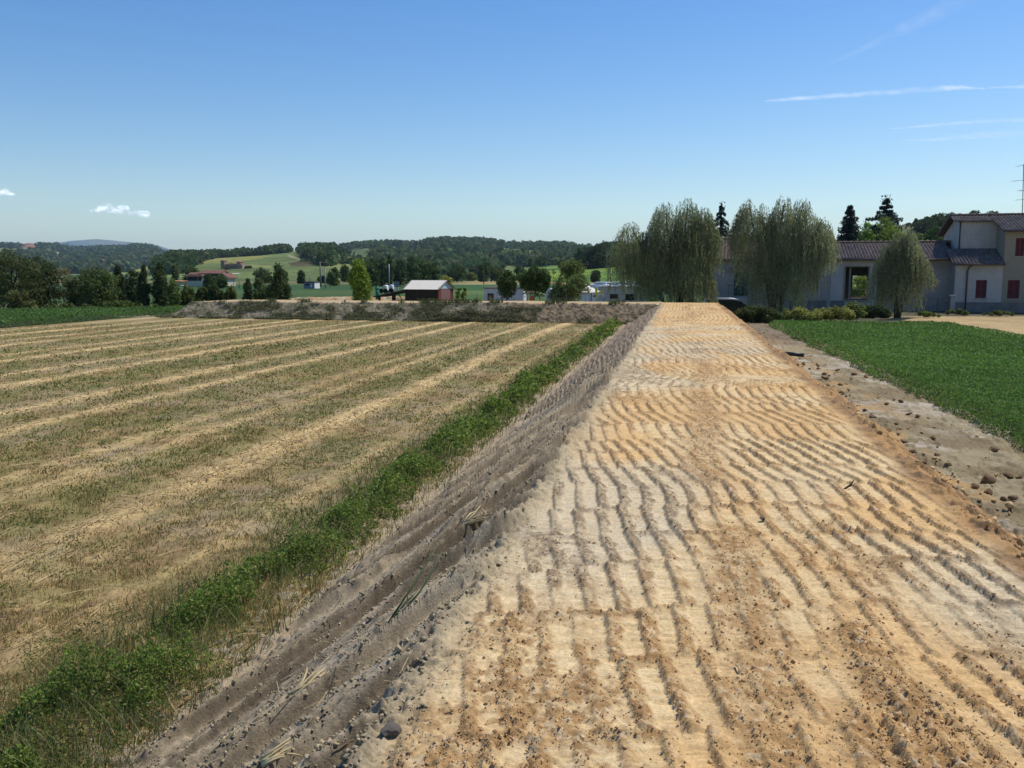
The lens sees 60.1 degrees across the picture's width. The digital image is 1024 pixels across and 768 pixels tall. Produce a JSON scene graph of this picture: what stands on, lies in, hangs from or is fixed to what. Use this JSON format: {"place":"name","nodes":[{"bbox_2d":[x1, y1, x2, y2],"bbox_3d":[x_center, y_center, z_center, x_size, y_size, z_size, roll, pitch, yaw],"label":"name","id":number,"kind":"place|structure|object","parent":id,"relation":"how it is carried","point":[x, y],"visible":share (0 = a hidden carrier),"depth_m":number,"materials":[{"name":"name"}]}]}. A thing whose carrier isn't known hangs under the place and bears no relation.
{"place":"outdoors","nodes":[
{"label":"outdoors","id":0,"kind":"place"},
{"bbox_2d":[0,243,129,274],"bbox_3d":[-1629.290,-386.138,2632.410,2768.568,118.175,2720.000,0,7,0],"label":"hills","id":1,"kind":"structure","parent":0,"point":[27,245],"depth_m":2495.42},
{"bbox_2d":[0,216,946,276],"bbox_3d":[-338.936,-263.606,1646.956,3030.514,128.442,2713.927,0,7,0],"label":"hillside woods","id":2,"kind":"object","parent":1,"relation":"on","point":[444,253],"visible":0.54,"depth_m":914.53,"materials":[{"name":"plant"}]},
{"bbox_2d":[0,308,177,327],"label":"crop soil","id":3,"kind":"structure","parent":0,"point":[8,324],"depth_m":49.54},
{"bbox_2d":[5,289,36,309],"bbox_3d":[-34.113,-5.813,61.150,2.068,1.545,1.566,3,8,23],"label":"shrub","id":4,"kind":"object","parent":3,"relation":"on","point":[13,297],"visible":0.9,"depth_m":61.02,"materials":[{"name":"green plant"}]},
{"bbox_2d":[0,245,47,307],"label":"tree","id":5,"kind":"object","parent":3,"relation":"on","point":[7,262],"visible":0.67,"depth_m":63.09,"materials":[{"name":"green plant"}]},
{"bbox_2d":[43,302,75,308],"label":"shrub","id":6,"kind":"object","parent":3,"relation":"on","point":[53,305],"visible":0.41,"depth_m":59.88,"materials":[{"name":"green plant"}]},
{"bbox_2d":[0,305,184,327],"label":"alfalfa","id":7,"kind":"object","parent":3,"relation":"on","point":[24,314],"visible":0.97,"depth_m":51.64,"materials":[{"name":"green plant"}]},
{"bbox_2d":[75,266,122,306],"bbox_3d":[-30.001,-7.063,64.111,3.073,3.269,3.282,0,7,0],"label":"tree","id":8,"kind":"object","parent":3,"relation":"on","point":[99,296],"visible":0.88,"depth_m":63.67,"materials":[{"name":"green plant"}]},
{"bbox_2d":[101,300,134,307],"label":"shrub","id":9,"kind":"object","parent":3,"relation":"on","point":[121,303],"visible":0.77,"depth_m":59.48,"materials":[{"name":"green plant"}]},
{"bbox_2d":[59,239,169,249],"bbox_3d":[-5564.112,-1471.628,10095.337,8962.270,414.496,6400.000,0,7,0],"label":"hills","id":10,"kind":"structure","parent":0,"point":[90,242],"depth_m":10602.35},
{"bbox_2d":[135,251,426,279],"bbox_3d":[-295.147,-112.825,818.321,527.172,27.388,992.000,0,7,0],"label":"hills","id":11,"kind":"structure","parent":0,"point":[292,266],"depth_m":560.20,"materials":[{"name":"plant"}]},
{"bbox_2d":[220,260,248,268],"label":"castle","id":12,"kind":"structure","parent":11,"relation":"on","point":[237,265],"depth_m":531.36,"materials":[{"name":"brick"}]},
{"bbox_2d":[0,316,622,767],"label":"stubble field","id":13,"kind":"structure","parent":0,"point":[132,324],"depth_m":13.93,"materials":[{"name":"plant"}]},
{"bbox_2d":[0,338,598,767],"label":"clover","id":14,"kind":"object","parent":13,"relation":"on","point":[478,382],"visible":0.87,"depth_m":12.61,"materials":[{"name":"green plant"}]},
{"bbox_2d":[0,330,607,767],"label":"loose straw","id":15,"kind":"object","parent":13,"relation":"on","point":[202,472],"visible":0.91,"depth_m":12.23,"materials":[{"name":"beige plant"}]},
{"bbox_2d":[0,328,617,767],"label":"grass stalks","id":16,"kind":"object","parent":13,"relation":"on","point":[224,634],"depth_m":6.32,"materials":[{"name":"plant"}]},
{"bbox_2d":[0,317,622,767],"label":"weeds","id":17,"kind":"object","parent":13,"relation":"on","point":[540,375],"visible":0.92,"depth_m":7.08,"materials":[{"name":"green plant"}]},
{"bbox_2d":[347,257,373,300],"bbox_3d":[-9.451,-6.181,55.690,1.656,3.617,1.663,3,8,20],"label":"tree","id":18,"kind":"object","parent":13,"relation":"on","point":[358,280],"visible":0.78,"depth_m":55.33,"materials":[{"name":"green plant"}]},
{"bbox_2d":[373,290,404,300],"bbox_3d":[-7.460,-5.305,56.913,2.280,1.560,2.085,3,8,22],"label":"lean to","id":19,"kind":"object","parent":13,"relation":"on","point":[393,294],"visible":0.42,"depth_m":56.26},
{"bbox_2d":[403,280,455,300],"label":"shed","id":20,"kind":"structure","parent":13,"relation":"on","point":[427,289],"depth_m":55.40,"materials":[{"name":"metal"}]},
{"bbox_2d":[441,289,450,300],"bbox_3d":[-4.181,-5.199,55.790,0.045,1.570,1.310,3,8,22],"label":"door","id":21,"kind":"structure","parent":20,"relation":"in","point":[445,293],"depth_m":55.67,"materials":[{"name":"wood"}]},
{"bbox_2d":[496,270,517,300],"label":"tree","id":22,"kind":"object","parent":13,"relation":"on","point":[506,283],"visible":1,"depth_m":52.41,"materials":[{"name":"green plant"}]},
{"bbox_2d":[516,264,551,298],"bbox_3d":[1.302,-5.656,53.317,2.198,3.163,2.353,0,7,0],"label":"tree","id":23,"kind":"object","parent":13,"relation":"on","point":[535,278],"visible":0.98,"depth_m":52.72,"materials":[{"name":"green plant"}]},
{"bbox_2d":[547,258,591,300],"bbox_3d":[3.390,-5.744,52.575,2.502,3.527,2.651,4,8,27],"label":"tree","id":24,"kind":"object","parent":13,"relation":"on","point":[577,284],"visible":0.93,"depth_m":52.32,"materials":[{"name":"green plant"}]},
{"bbox_2d":[577,286,603,300],"bbox_3d":[4.618,-5.066,53.788,1.591,1.864,1.591,-1,7,-8],"label":"canopy","id":25,"kind":"object","parent":13,"relation":"on","point":[592,290],"visible":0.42,"depth_m":53.03,"materials":[{"name":"white fabric"}]},
{"bbox_2d":[289,296,404,300],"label":"dirt bank","id":26,"kind":"structure","parent":0,"point":[389,298],"depth_m":67.19,"materials":[{"name":"soil"}]},
{"bbox_2d":[252,277,267,299],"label":"tree","id":27,"kind":"object","parent":26,"relation":"on","point":[259,294],"visible":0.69,"depth_m":65.38,"materials":[{"name":"green plant"}]},
{"bbox_2d":[118,300,661,324],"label":"embankment","id":28,"kind":"structure","parent":0,"point":[571,311],"depth_m":48.50,"materials":[{"name":"soil"}]},
{"bbox_2d":[152,300,636,323],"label":"weeds","id":29,"kind":"object","parent":28,"relation":"on","point":[362,314],"visible":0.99,"depth_m":48.60,"materials":[{"name":"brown plant"}]},
{"bbox_2d":[197,297,625,304],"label":"grass tufts","id":30,"kind":"object","parent":28,"relation":"on","point":[476,300],"visible":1,"depth_m":48.61,"materials":[{"name":"plant"}]},
{"bbox_2d":[350,246,556,270],"bbox_3d":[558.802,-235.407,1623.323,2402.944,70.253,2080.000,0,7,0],"label":"hills","id":31,"kind":"structure","parent":0,"point":[362,252],"depth_m":1243.58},
{"bbox_2d":[0,275,1023,334],"bbox_3d":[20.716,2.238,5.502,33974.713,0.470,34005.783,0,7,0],"label":"ground","id":32,"kind":"structure","parent":0,"point":[1009,323],"depth_m":97.01,"materials":[{"name":"soil"}]},
{"bbox_2d":[15,254,62,307],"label":"tree","id":33,"kind":"object","parent":32,"relation":"on","point":[50,283],"visible":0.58,"depth_m":65.44,"materials":[{"name":"green plant"}]},
{"bbox_2d":[49,268,76,303],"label":"tree","id":34,"kind":"object","parent":32,"relation":"on","point":[66,273],"visible":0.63,"depth_m":66.36,"materials":[{"name":"green plant"}]},
{"bbox_2d":[62,276,90,306],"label":"tree","id":35,"kind":"object","parent":32,"relation":"on","point":[71,287],"visible":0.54,"depth_m":65.26,"materials":[{"name":"green plant"}]},
{"bbox_2d":[112,263,127,300],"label":"tree","id":36,"kind":"object","parent":32,"relation":"on","point":[121,285],"visible":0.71,"depth_m":65.42,"materials":[{"name":"green plant"}]},
{"bbox_2d":[123,268,141,305],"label":"tree","id":37,"kind":"object","parent":32,"relation":"on","point":[130,283],"visible":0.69,"depth_m":67.29,"materials":[{"name":"green plant"}]},
{"bbox_2d":[136,264,150,306],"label":"tree","id":38,"kind":"object","parent":32,"relation":"on","point":[142,293],"visible":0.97,"depth_m":63.38,"materials":[{"name":"green plant"}]},
{"bbox_2d":[148,261,168,305],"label":"tree","id":39,"kind":"object","parent":32,"relation":"on","point":[160,286],"visible":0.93,"depth_m":63.33,"materials":[{"name":"green plant"}]},
{"bbox_2d":[165,278,181,305],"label":"tree","id":40,"kind":"object","parent":32,"relation":"on","point":[173,296],"visible":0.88,"depth_m":62.51,"materials":[{"name":"green plant"}]},
{"bbox_2d":[170,264,179,279],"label":"tree","id":41,"kind":"object","parent":32,"relation":"on","point":[174,273],"visible":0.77,"depth_m":207.89,"materials":[{"name":"green plant"}]},
{"bbox_2d":[178,284,194,308],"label":"shrub","id":42,"kind":"object","parent":32,"relation":"on","point":[188,295],"visible":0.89,"depth_m":63.50,"materials":[{"name":"green plant"}]},
{"bbox_2d":[194,286,208,300],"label":"shrub","id":43,"kind":"object","parent":32,"relation":"on","point":[202,293],"visible":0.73,"depth_m":65.50,"materials":[{"name":"green plant"}]},
{"bbox_2d":[203,273,216,287],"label":"tree","id":44,"kind":"object","parent":32,"relation":"on","point":[207,281],"visible":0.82,"depth_m":148.46,"materials":[{"name":"green plant"}]},
{"bbox_2d":[185,270,238,285],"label":"farmhouse","id":45,"kind":"object","parent":32,"relation":"on","point":[195,278],"visible":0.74,"depth_m":173.79,"materials":[{"name":"paint"}]},
{"bbox_2d":[206,284,223,300],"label":"shrub","id":46,"kind":"object","parent":32,"relation":"on","point":[213,292],"visible":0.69,"depth_m":63.51,"materials":[{"name":"green plant"}]},
{"bbox_2d":[216,274,227,288],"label":"tree","id":47,"kind":"object","parent":32,"relation":"on","point":[222,282],"visible":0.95,"depth_m":150.62,"materials":[{"name":"green plant"}]},
{"bbox_2d":[222,283,236,299],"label":"shrub","id":48,"kind":"object","parent":32,"relation":"on","point":[230,292],"visible":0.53,"depth_m":65.52,"materials":[{"name":"green plant"}]},
{"bbox_2d":[242,278,253,299],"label":"tree","id":49,"kind":"object","parent":32,"relation":"on","point":[248,293],"visible":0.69,"depth_m":61.56,"materials":[{"name":"green plant"}]},
{"bbox_2d":[252,267,271,282],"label":"tree","id":50,"kind":"object","parent":32,"relation":"on","point":[263,274],"visible":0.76,"depth_m":212.47,"materials":[{"name":"green plant"}]},
{"bbox_2d":[263,262,292,299],"bbox_3d":[-15.065,-6.204,57.131,1.862,3.303,1.812,-3,8,-21],"label":"tree","id":51,"kind":"object","parent":32,"relation":"on","point":[279,283],"visible":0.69,"depth_m":56.80,"materials":[{"name":"green plant"}]},
{"bbox_2d":[296,270,305,283],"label":"tree","id":52,"kind":"object","parent":32,"relation":"on","point":[301,278],"visible":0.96,"depth_m":212.89,"materials":[{"name":"green plant"}]},
{"bbox_2d":[303,281,319,288],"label":"transformer hut","id":53,"kind":"object","parent":32,"relation":"on","point":[312,284],"visible":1,"depth_m":149.17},
{"bbox_2d":[326,267,341,285],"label":"tree","id":54,"kind":"object","parent":32,"relation":"on","point":[333,280],"visible":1,"depth_m":176.31,"materials":[{"name":"green plant"}]},
{"bbox_2d":[339,265,350,281],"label":"tree","id":55,"kind":"object","parent":32,"relation":"on","point":[343,271],"visible":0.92,"depth_m":257.31,"materials":[{"name":"green plant"}]},
{"bbox_2d":[366,258,379,286],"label":"tree","id":56,"kind":"object","parent":32,"relation":"on","point":[375,278],"visible":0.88,"depth_m":170.19,"materials":[{"name":"green plant"}]},
{"bbox_2d":[376,256,387,285],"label":"tree","id":57,"kind":"object","parent":32,"relation":"on","point":[382,275],"visible":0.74,"depth_m":175.95,"materials":[{"name":"green plant"}]},
{"bbox_2d":[384,254,394,284],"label":"tree","id":58,"kind":"object","parent":32,"relation":"on","point":[390,266],"visible":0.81,"depth_m":168.30,"materials":[{"name":"green plant"}]},
{"bbox_2d":[392,257,407,285],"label":"tree","id":59,"kind":"object","parent":32,"relation":"on","point":[399,275],"visible":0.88,"depth_m":178.19,"materials":[{"name":"green plant"}]},
{"bbox_2d":[404,255,422,284],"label":"tree","id":60,"kind":"object","parent":32,"relation":"on","point":[415,270],"visible":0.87,"depth_m":170.17,"materials":[{"name":"green plant"}]},
{"bbox_2d":[417,259,433,279],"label":"tree","id":61,"kind":"object","parent":32,"relation":"on","point":[426,272],"visible":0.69,"depth_m":174.35,"materials":[{"name":"green plant"}]},
{"bbox_2d":[430,262,442,279],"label":"tree","id":62,"kind":"object","parent":32,"relation":"on","point":[435,273],"visible":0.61,"depth_m":182.23,"materials":[{"name":"green plant"}]},
{"bbox_2d":[444,262,467,281],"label":"tree","id":63,"kind":"object","parent":32,"relation":"on","point":[456,275],"visible":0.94,"depth_m":258.94,"materials":[{"name":"green plant"}]},
{"bbox_2d":[477,262,489,281],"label":"tree","id":64,"kind":"object","parent":32,"relation":"on","point":[483,266],"visible":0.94,"depth_m":259.41,"materials":[{"name":"green plant"}]},
{"bbox_2d":[489,266,503,281],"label":"tree","id":65,"kind":"object","parent":32,"relation":"on","point":[495,272],"visible":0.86,"depth_m":267.02,"materials":[{"name":"green plant"}]},
{"bbox_2d":[483,287,525,300],"bbox_3d":[-0.427,-5.602,58.854,2.715,1.666,2.400,1,7,6],"label":"container","id":66,"kind":"object","parent":32,"relation":"on","point":[491,292],"visible":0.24,"depth_m":57.75,"materials":[{"name":"grey metal"}]},
{"bbox_2d":[581,284,597,300],"bbox_3d":[5.557,-6.281,63.699,1.218,1.808,2.030,0,7,0],"label":"caravan","id":67,"kind":"object","parent":32,"relation":"on","point":[594,286],"visible":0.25,"depth_m":62.72,"materials":[{"name":"white metal"}]},
{"bbox_2d":[590,270,600,281],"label":"tree","id":68,"kind":"object","parent":32,"relation":"on","point":[595,275],"visible":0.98,"depth_m":242.58,"materials":[{"name":"green plant"}]},
{"bbox_2d":[597,284,641,301],"bbox_3d":[6.973,-5.576,57.771,2.841,1.883,2.360,0,7,4],"label":"caravan","id":69,"kind":"object","parent":32,"relation":"on","point":[611,295],"visible":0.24,"depth_m":56.73,"materials":[{"name":"white metal"}]},
{"bbox_2d":[604,198,723,302],"bbox_3d":[8.944,-7.241,51.962,7.083,7.338,4.107,0,7,0],"label":"willow tree","id":70,"kind":"object","parent":32,"relation":"on","point":[696,240],"visible":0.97,"depth_m":51.25,"materials":[{"name":"green plant"}]},
{"bbox_2d":[714,202,729,236],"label":"spruce tree","id":71,"kind":"object","parent":32,"relation":"on","point":[721,223],"visible":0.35,"depth_m":82.53,"materials":[{"name":"green plant"}]},
{"bbox_2d":[702,298,746,313],"bbox_3d":[13.954,-4.652,55.960,4.110,1.573,1.744,1,7,6],"label":"parked car","id":72,"kind":"object","parent":32,"relation":"on","point":[731,304],"visible":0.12,"depth_m":55.11,"materials":[{"name":"paint"}]},
{"bbox_2d":[734,305,779,322],"bbox_3d":[12.536,-3.612,46.010,2.700,1.070,1.719,0,7,0],"label":"shrub","id":73,"kind":"object","parent":32,"relation":"on","point":[751,313],"visible":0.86,"depth_m":45.58,"materials":[{"name":"green plant"}]},
{"bbox_2d":[705,237,831,309],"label":"house","id":74,"kind":"structure","parent":32,"relation":"on","point":[726,288],"depth_m":65.14,"materials":[{"name":"grey paint"}]},
{"bbox_2d":[734,272,748,295],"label":"door","id":75,"kind":"structure","parent":74,"relation":"in","point":[736,289],"depth_m":65.39,"materials":[{"name":"green paint"}]},
{"bbox_2d":[724,195,841,312],"bbox_3d":[15.301,-7.021,50.168,6.644,7.328,3.647,0,7,0],"label":"willow tree","id":76,"kind":"object","parent":32,"relation":"on","point":[775,252],"visible":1,"depth_m":49.37,"materials":[{"name":"green plant"}]},
{"bbox_2d":[782,306,823,320],"bbox_3d":[15.368,-3.710,47.133,2.563,0.898,1.405,0,7,0],"label":"shrub","id":77,"kind":"object","parent":32,"relation":"on","point":[798,314],"visible":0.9,"depth_m":46.92,"materials":[{"name":"green plant"}]},
{"bbox_2d":[813,306,855,320],"bbox_3d":[17.330,-3.812,47.760,2.644,0.937,1.647,0,7,0],"label":"shrub","id":78,"kind":"object","parent":32,"relation":"on","point":[838,313],"visible":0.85,"depth_m":47.52,"materials":[{"name":"green plant"}]},
{"bbox_2d":[834,204,861,240],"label":"conifer tree","id":79,"kind":"object","parent":32,"relation":"on","point":[848,230],"visible":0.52,"depth_m":86.35,"materials":[{"name":"green plant"}]},
{"bbox_2d":[840,300,867,320],"bbox_3d":[18.818,-4.038,48.733,1.592,1.124,1.289,-5,9,-34],"label":"shrub","id":80,"kind":"object","parent":32,"relation":"on","point":[858,309],"visible":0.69,"depth_m":48.65,"materials":[{"name":"green plant"}]},
{"bbox_2d":[852,276,866,297],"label":"tree","id":81,"kind":"object","parent":32,"relation":"on","point":[862,281],"visible":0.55,"depth_m":75.14,"materials":[{"name":"green plant"}]},
{"bbox_2d":[857,221,875,295],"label":"tree","id":82,"kind":"object","parent":32,"relation":"on","point":[867,235],"visible":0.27,"depth_m":82.74,"materials":[{"name":"green plant"}]},
{"bbox_2d":[860,303,892,318],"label":"shrub","id":83,"kind":"object","parent":32,"relation":"on","point":[881,311],"visible":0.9,"depth_m":50.71,"materials":[{"name":"green plant"}]},
{"bbox_2d":[859,194,910,239],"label":"cedar tree","id":84,"kind":"object","parent":32,"relation":"on","point":[888,213],"visible":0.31,"depth_m":96.13,"materials":[{"name":"green plant"}]},
{"bbox_2d":[864,215,908,240],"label":"tree","id":85,"kind":"object","parent":32,"relation":"on","point":[891,229],"visible":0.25,"depth_m":84.30,"materials":[{"name":"green plant"}]},
{"bbox_2d":[830,240,952,310],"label":"house","id":86,"kind":"structure","parent":32,"relation":"on","point":[858,258],"depth_m":63.38,"materials":[{"name":"white paint"}]},
{"bbox_2d":[866,226,939,317],"bbox_3d":[23.638,-6.688,53.583,4.370,5.776,3.007,0,7,0],"label":"willow tree","id":87,"kind":"object","parent":32,"relation":"on","point":[900,279],"visible":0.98,"depth_m":53.12,"materials":[{"name":"green plant"}]},
{"bbox_2d":[917,311,941,316],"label":"shrub","id":88,"kind":"object","parent":32,"relation":"on","point":[926,313],"visible":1,"depth_m":52.73,"materials":[{"name":"green plant"}]},
{"bbox_2d":[922,225,943,239],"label":"tree","id":89,"kind":"object","parent":32,"relation":"on","point":[929,235],"visible":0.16,"depth_m":93.69,"materials":[{"name":"green plant"}]},
{"bbox_2d":[946,308,969,314],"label":"shrub","id":90,"kind":"object","parent":32,"relation":"on","point":[959,311],"visible":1,"depth_m":55.80,"materials":[{"name":"green plant"}]},
{"bbox_2d":[982,310,1014,315],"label":"shrub","id":91,"kind":"object","parent":32,"relation":"on","point":[998,312],"visible":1,"depth_m":54.62,"materials":[{"name":"green plant"}]},
{"bbox_2d":[0,0,1023,250],"label":"sky","id":92,"kind":"structure","parent":0,"point":[170,124],"materials":[{"name":"blue"}]},
{"bbox_2d":[73,302,1023,767],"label":"embankment","id":93,"kind":"structure","parent":0,"point":[667,344],"depth_m":4.76,"materials":[{"name":"soil"}]},
{"bbox_2d":[259,737,302,767],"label":"straw clump","id":94,"kind":"object","parent":93,"relation":"on","point":[270,756],"visible":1,"depth_m":3.16,"materials":[{"name":"plant"}]},
{"bbox_2d":[287,666,340,697],"bbox_3d":[-0.868,1.351,4.069,0.296,0.102,0.247,0,7,0],"label":"straw clump","id":95,"kind":"object","parent":93,"relation":"on","point":[303,683],"visible":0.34,"depth_m":4.05,"materials":[{"name":"plant"}]},
{"bbox_2d":[381,721,401,736],"bbox_3d":[-0.417,1.198,3.065,0.064,0.044,0.100,9,-2,21],"label":"earth clod","id":96,"kind":"object","parent":93,"relation":"on","point":[390,729],"visible":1,"depth_m":3.04,"materials":[{"name":"soil"}]},
{"bbox_2d":[154,340,631,767],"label":"loose straw","id":97,"kind":"object","parent":93,"relation":"on","point":[323,697],"visible":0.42,"depth_m":4.63,"materials":[{"name":"beige plant"}]},
{"bbox_2d":[388,542,440,622],"bbox_3d":[-0.496,1.064,4.660,0.094,0.337,0.485,5,9,34],"label":"grass stem","id":98,"kind":"object","parent":93,"relation":"on","point":[395,613],"visible":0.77,"depth_m":4.62,"materials":[{"name":"plant"}]},
{"bbox_2d":[460,505,488,524],"bbox_3d":[-0.214,0.967,6.478,0.280,0.092,0.316,2,7,15],"label":"straw clump","id":99,"kind":"object","parent":93,"relation":"on","point":[477,520],"visible":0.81,"depth_m":6.43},
{"bbox_2d":[140,308,1023,767],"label":"soil crumbs","id":100,"kind":"object","parent":93,"relation":"on","point":[582,738],"visible":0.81,"depth_m":3.75,"materials":[{"name":"soil"}]},
{"bbox_2d":[981,474,995,483],"bbox_3d":[5.801,1.159,10.785,0.131,0.117,0.201,13,6,-16],"label":"earth clod","id":101,"kind":"object","parent":93,"relation":"on","point":[987,479],"visible":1,"depth_m":10.74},
{"bbox_2d":[512,253,701,281],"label":"hills","id":102,"kind":"structure","parent":0,"point":[589,270],"depth_m":335.58,"materials":[{"name":"plant"}]},
{"bbox_2d":[533,255,549,266],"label":"tree","id":103,"kind":"object","parent":102,"relation":"on","point":[539,261],"visible":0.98,"depth_m":514.18,"materials":[{"name":"green plant"}]},
{"bbox_2d":[842,332,1023,435],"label":"crop soil","id":104,"kind":"structure","parent":0,"point":[980,410],"depth_m":17.11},
{"bbox_2d":[768,319,1023,451],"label":"alfalfa","id":105,"kind":"object","parent":104,"relation":"on","point":[974,352],"visible":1,"depth_m":24.13,"materials":[{"name":"green plant"}]},
{"bbox_2d":[936,213,1023,312],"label":"tall house","id":106,"kind":"structure","parent":0,"point":[985,252],"depth_m":60.38,"materials":[{"name":"white paint"}]},
{"bbox_2d":[974,280,987,298],"bbox_3d":[31.925,-6.430,60.299,0.839,1.290,0.250,2,7,14],"label":"window","id":107,"kind":"structure","parent":106,"relation":"in","point":[980,293],"depth_m":60.31,"materials":[{"name":"red paint"}]},
{"bbox_2d":[1006,280,1019,299],"bbox_3d":[33.858,-6.360,59.818,0.886,1.310,0.250,2,7,14],"label":"window","id":108,"kind":"structure","parent":106,"relation":"in","point":[1013,285],"depth_m":59.84,"materials":[{"name":"red paint"}]},
{"bbox_2d":[1014,238,1023,256],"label":"window","id":109,"kind":"structure","parent":106,"relation":"in","point":[1019,249],"depth_m":59.44,"materials":[{"name":"red paint"}]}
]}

